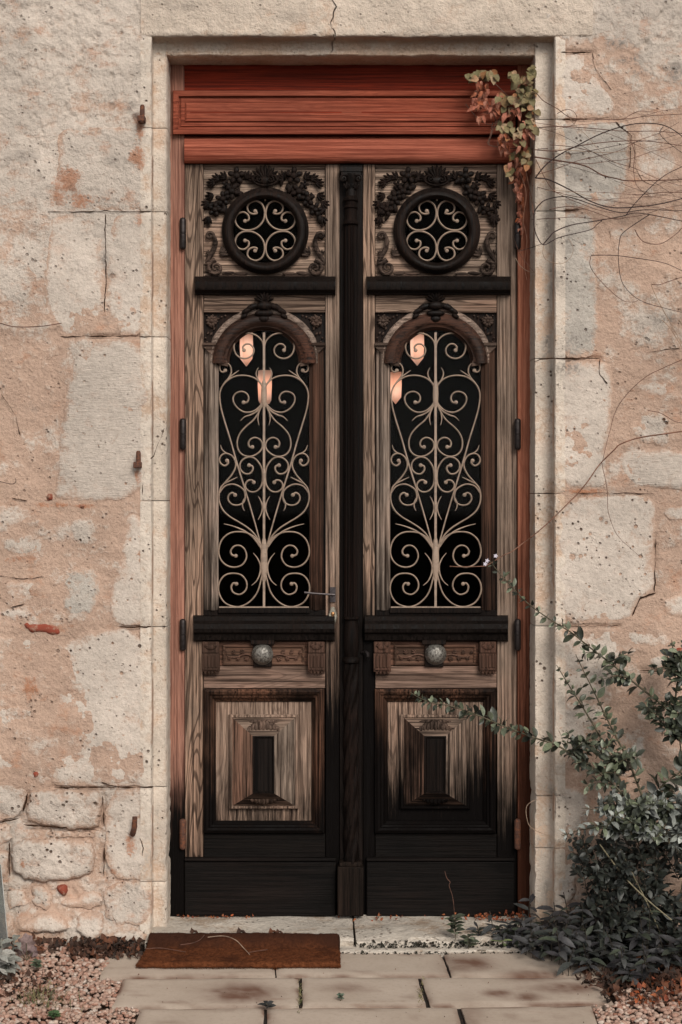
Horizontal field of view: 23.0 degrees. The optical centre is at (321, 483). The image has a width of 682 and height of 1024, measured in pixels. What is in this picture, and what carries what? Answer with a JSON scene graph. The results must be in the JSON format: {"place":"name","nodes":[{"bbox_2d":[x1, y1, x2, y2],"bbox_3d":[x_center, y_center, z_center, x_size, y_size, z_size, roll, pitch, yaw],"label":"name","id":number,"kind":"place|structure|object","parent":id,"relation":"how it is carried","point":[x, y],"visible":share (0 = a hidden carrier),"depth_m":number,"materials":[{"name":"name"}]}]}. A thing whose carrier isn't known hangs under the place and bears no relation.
{"place":"outdoors","nodes":[
{"label":"outdoors","id":0,"kind":"place"},
{"bbox_2d":[0,943,138,1023],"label":"gravel","id":1,"kind":"structure","parent":0,"point":[93,985],"depth_m":5.11,"materials":[{"name":"beige gravel"}]},
{"bbox_2d":[0,935,23,978],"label":"silver plant","id":2,"kind":"object","parent":1,"relation":"on","point":[7,960],"visible":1,"depth_m":5.31,"materials":[{"name":"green plant"}]},
{"bbox_2d":[16,933,38,960],"bbox_3d":[-0.963,1.511,5.472,0.079,0.081,0.047,0,0,0],"label":"heuchera","id":3,"kind":"object","parent":1,"relation":"on","point":[27,942],"visible":0.95,"depth_m":5.48,"materials":[{"name":"pink plant"}]},
{"bbox_2d":[30,958,41,969],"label":"weed","id":4,"kind":"object","parent":1,"relation":"on","point":[35,962],"visible":1,"depth_m":5.35,"materials":[{"name":"green plant"}]},
{"bbox_2d":[11,977,84,1013],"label":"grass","id":5,"kind":"structure","parent":1,"relation":"on","point":[34,997],"depth_m":5.04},
{"bbox_2d":[47,1009,60,1018],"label":"weed","id":6,"kind":"object","parent":1,"relation":"on","point":[54,1013],"visible":1,"depth_m":4.85,"materials":[{"name":"green plant"}]},
{"bbox_2d":[297,979,303,1012],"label":"grass","id":7,"kind":"structure","parent":0,"point":[299,995],"depth_m":5.06,"materials":[{"name":"green plant"}]},
{"bbox_2d":[1,916,681,1023],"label":"ground","id":8,"kind":"structure","parent":0,"point":[606,987],"depth_m":5.15,"materials":[{"name":"soil"}]},
{"bbox_2d":[0,969,62,1000],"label":"leaf litter","id":9,"kind":"object","parent":8,"relation":"on","point":[11,977],"visible":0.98,"depth_m":5.18,"materials":[{"name":"brown plant"}]},
{"bbox_2d":[0,933,144,960],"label":"leaf litter","id":10,"kind":"object","parent":8,"relation":"on","point":[111,945],"visible":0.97,"depth_m":5.57,"materials":[{"name":"brown plant"}]},
{"bbox_2d":[0,864,7,937],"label":"glass sheet","id":11,"kind":"object","parent":10,"relation":"on","point":[4,902],"visible":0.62,"depth_m":5.61,"materials":[{"name":"glass"}]},
{"bbox_2d":[0,0,681,945],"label":"stone wall","id":12,"kind":"structure","parent":8,"relation":"on","point":[84,518],"depth_m":5.70,"materials":[{"name":"stone"}]},
{"bbox_2d":[0,323,61,327],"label":"twig","id":13,"kind":"object","parent":12,"relation":"on","point":[30,326],"visible":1,"depth_m":5.67,"materials":[{"name":"brown wood"}]},
{"bbox_2d":[130,816,136,836],"bbox_3d":[-0.641,1.164,5.690,0.023,0.080,0.065,0,0,-15],"label":"shutter pin","id":14,"kind":"object","parent":12,"relation":"attached to","point":[133,827],"visible":1,"depth_m":5.66,"materials":[{"name":"metal"}]},
{"bbox_2d":[133,451,141,467],"bbox_3d":[-0.623,-0.083,5.692,0.026,0.058,0.076,0,0,0],"label":"shutter pin","id":15,"kind":"object","parent":12,"relation":"attached to","point":[137,463],"visible":1,"depth_m":5.66,"materials":[{"name":"metal"}]},
{"bbox_2d":[137,104,145,123],"bbox_3d":[-0.609,-1.251,5.692,0.026,0.059,0.076,0,0,0],"label":"shutter pin","id":16,"kind":"object","parent":12,"relation":"attached to","point":[141,118],"visible":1,"depth_m":5.66,"materials":[{"name":"metal"}]},
{"bbox_2d":[167,65,537,916],"bbox_3d":[0.107,0.027,5.923,1.303,3.009,0.123,0,0,0],"label":"door frame","id":17,"kind":"object","parent":12,"relation":"attached to","point":[319,115],"visible":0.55,"depth_m":5.89,"materials":[{"name":"red wood"}]},
{"bbox_2d":[180,165,369,915],"bbox_3d":[-0.165,0.197,5.895,0.666,2.650,0.110,0,0,0],"label":"door leaf","id":18,"kind":"object","parent":17,"relation":"attached to","point":[252,836],"visible":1,"depth_m":5.90,"materials":[{"name":"brown wood"}]},
{"bbox_2d":[363,165,520,915],"bbox_3d":[0.422,0.197,5.899,0.553,2.650,0.102,0,0,0],"label":"door leaf","id":19,"kind":"object","parent":17,"relation":"attached to","point":[439,793],"visible":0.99,"depth_m":5.91,"materials":[{"name":"brown wood"}]},
{"bbox_2d":[450,65,681,835],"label":"climbing vine","id":20,"kind":"object","parent":12,"relation":"attached to","point":[521,155],"visible":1,"depth_m":5.74,"materials":[{"name":"brown plant"}]},
{"bbox_2d":[152,164,551,856],"bbox_3d":[0.100,-0.085,7.950,3.400,3.330,3.900,0,0,0],"label":"interior room","id":21,"kind":"object","parent":8,"relation":"on","point":[290,422],"depth_m":9.90,"materials":[{"name":"paint"}]},
{"bbox_2d":[240,332,252,365],"bbox_3d":[-0.300,-0.647,6.700,0.042,0.354,0.042,0,0,-20],"label":"wall lamp","id":22,"kind":"object","parent":21,"relation":"attached to","point":[247,338],"visible":0.57,"depth_m":6.68,"materials":[{"name":"beige"}]},
{"bbox_2d":[258,330,271,403],"bbox_3d":[-0.237,-0.514,7.000,0.047,0.360,0.047,0,0,-20],"label":"hanging lantern","id":23,"kind":"object","parent":21,"relation":"attached to","point":[267,378],"visible":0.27,"depth_m":6.98,"materials":[{"name":"beige"}]},
{"bbox_2d":[390,366,401,403],"bbox_3d":[0.309,-0.511,7.000,0.039,0.354,0.039,0,0,-20],"label":"wall lamp","id":24,"kind":"object","parent":21,"relation":"attached to","point":[396,392],"visible":0.66,"depth_m":6.98,"materials":[{"name":"beige"}]},
{"bbox_2d":[410,332,423,365],"bbox_3d":[0.382,-0.652,6.700,0.042,0.358,0.042,0,0,-20],"label":"wall lamp","id":25,"kind":"object","parent":21,"relation":"attached to","point":[419,338],"visible":0.64,"depth_m":6.68,"materials":[{"name":"beige"}]},
{"bbox_2d":[145,915,558,956],"bbox_3d":[0.110,1.547,5.771,1.402,0.066,0.479,0,0,0],"label":"door sill","id":26,"kind":"structure","parent":8,"relation":"on","point":[422,929],"depth_m":5.73,"materials":[{"name":"stone"}]},
{"bbox_2d":[177,914,253,918],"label":"leaf litter","id":27,"kind":"object","parent":26,"relation":"on","point":[214,916],"visible":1,"depth_m":5.88,"materials":[{"name":"orange plant"}]},
{"bbox_2d":[338,910,530,920],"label":"leaf litter","id":28,"kind":"object","parent":26,"relation":"on","point":[486,914],"visible":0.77,"depth_m":5.84,"materials":[{"name":"orange plant"}]},
{"bbox_2d":[355,939,540,948],"bbox_3d":[0.420,1.539,5.585,0.621,0.044,0.042,0,0,0],"label":"moss","id":29,"kind":"object","parent":26,"relation":"on","point":[434,945],"visible":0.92,"depth_m":5.58,"materials":[{"name":"green plant"}]},
{"bbox_2d":[445,913,464,938],"bbox_3d":[0.447,1.483,5.603,0.068,0.094,0.073,0,0,-30],"label":"weed","id":30,"kind":"object","parent":26,"relation":"on","point":[455,924],"visible":1,"depth_m":5.60,"materials":[{"name":"green plant"}]},
{"bbox_2d":[445,873,454,919],"bbox_3d":[0.427,1.372,5.590,0.035,0.163,0.002,0,0,0],"label":"twig","id":31,"kind":"object","parent":30,"relation":"on","point":[452,897],"visible":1,"depth_m":5.59,"materials":[{"name":"brown wood"}]},
{"bbox_2d":[459,934,479,948],"bbox_3d":[0.489,1.522,5.572,0.073,0.056,0.064,0,0,0],"label":"weed","id":32,"kind":"object","parent":26,"relation":"on","point":[472,940],"visible":1,"depth_m":5.57,"materials":[{"name":"green plant"}]},
{"bbox_2d":[492,938,511,945],"bbox_3d":[0.609,1.533,5.597,0.077,0.035,0.081,0,0,45],"label":"weed","id":33,"kind":"object","parent":26,"relation":"on","point":[504,944],"visible":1,"depth_m":5.58,"materials":[{"name":"green plant"}]},
{"bbox_2d":[407,554,681,951],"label":"shrub","id":34,"kind":"object","parent":8,"relation":"on","point":[653,835],"visible":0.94,"depth_m":5.50,"materials":[{"name":"green plant"}]},
{"bbox_2d":[466,892,681,986],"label":"sage plant","id":35,"kind":"object","parent":8,"relation":"on","point":[578,944],"visible":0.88,"depth_m":5.41,"materials":[{"name":"green plant"}]},
{"bbox_2d":[575,943,681,1005],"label":"leaf litter","id":36,"kind":"object","parent":8,"relation":"on","point":[671,972],"visible":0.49,"depth_m":5.18,"materials":[{"name":"brown plant"}]},
{"bbox_2d":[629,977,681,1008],"bbox_3d":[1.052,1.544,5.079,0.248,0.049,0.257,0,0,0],"label":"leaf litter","id":37,"kind":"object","parent":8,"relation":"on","point":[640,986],"visible":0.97,"depth_m":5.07,"materials":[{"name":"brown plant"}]},
{"bbox_2d":[99,952,613,1023],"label":"paving","id":38,"kind":"structure","parent":0,"point":[527,988],"depth_m":5.12,"materials":[{"name":"stone"}]},
{"bbox_2d":[136,932,340,970],"bbox_3d":[-0.268,1.525,5.479,0.663,0.064,0.252,0,0,0],"label":"doormat","id":39,"kind":"object","parent":38,"relation":"on","point":[299,950],"visible":1,"depth_m":5.50,"materials":[{"name":"brown fabric"}]},
{"bbox_2d":[208,936,249,954],"bbox_3d":[-0.291,1.512,5.508,0.187,0.030,0.047,0,0,39],"label":"twig","id":40,"kind":"object","parent":39,"relation":"on","point":[232,938],"visible":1,"depth_m":5.52,"materials":[{"name":"wood"}]},
{"bbox_2d":[257,1000,275,1007],"bbox_3d":[-0.162,1.539,4.950,0.044,0.023,0.048,0,0,33],"label":"weed","id":41,"kind":"object","parent":38,"relation":"on","point":[267,1004],"visible":1,"depth_m":4.95,"materials":[{"name":"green plant"}]},
{"bbox_2d":[337,993,343,1000],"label":"weed","id":42,"kind":"object","parent":38,"relation":"on","point":[340,995],"visible":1,"depth_m":5.02,"materials":[{"name":"green plant"}]},
{"bbox_2d":[342,950,531,954],"bbox_3d":[0.387,1.549,5.528,0.676,0.026,0.030,0,0,0],"label":"moss","id":43,"kind":"object","parent":38,"relation":"on","point":[395,952],"visible":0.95,"depth_m":5.53,"materials":[{"name":"green plant"}]},
{"bbox_2d":[417,978,424,1011],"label":"grass","id":44,"kind":"structure","parent":0,"point":[421,998],"depth_m":5.08,"materials":[{"name":"green plant"}]},
{"bbox_2d":[592,987,681,1023],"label":"gravel","id":45,"kind":"structure","parent":0,"point":[623,1011],"depth_m":4.93,"materials":[{"name":"beige gravel"}]}
]}

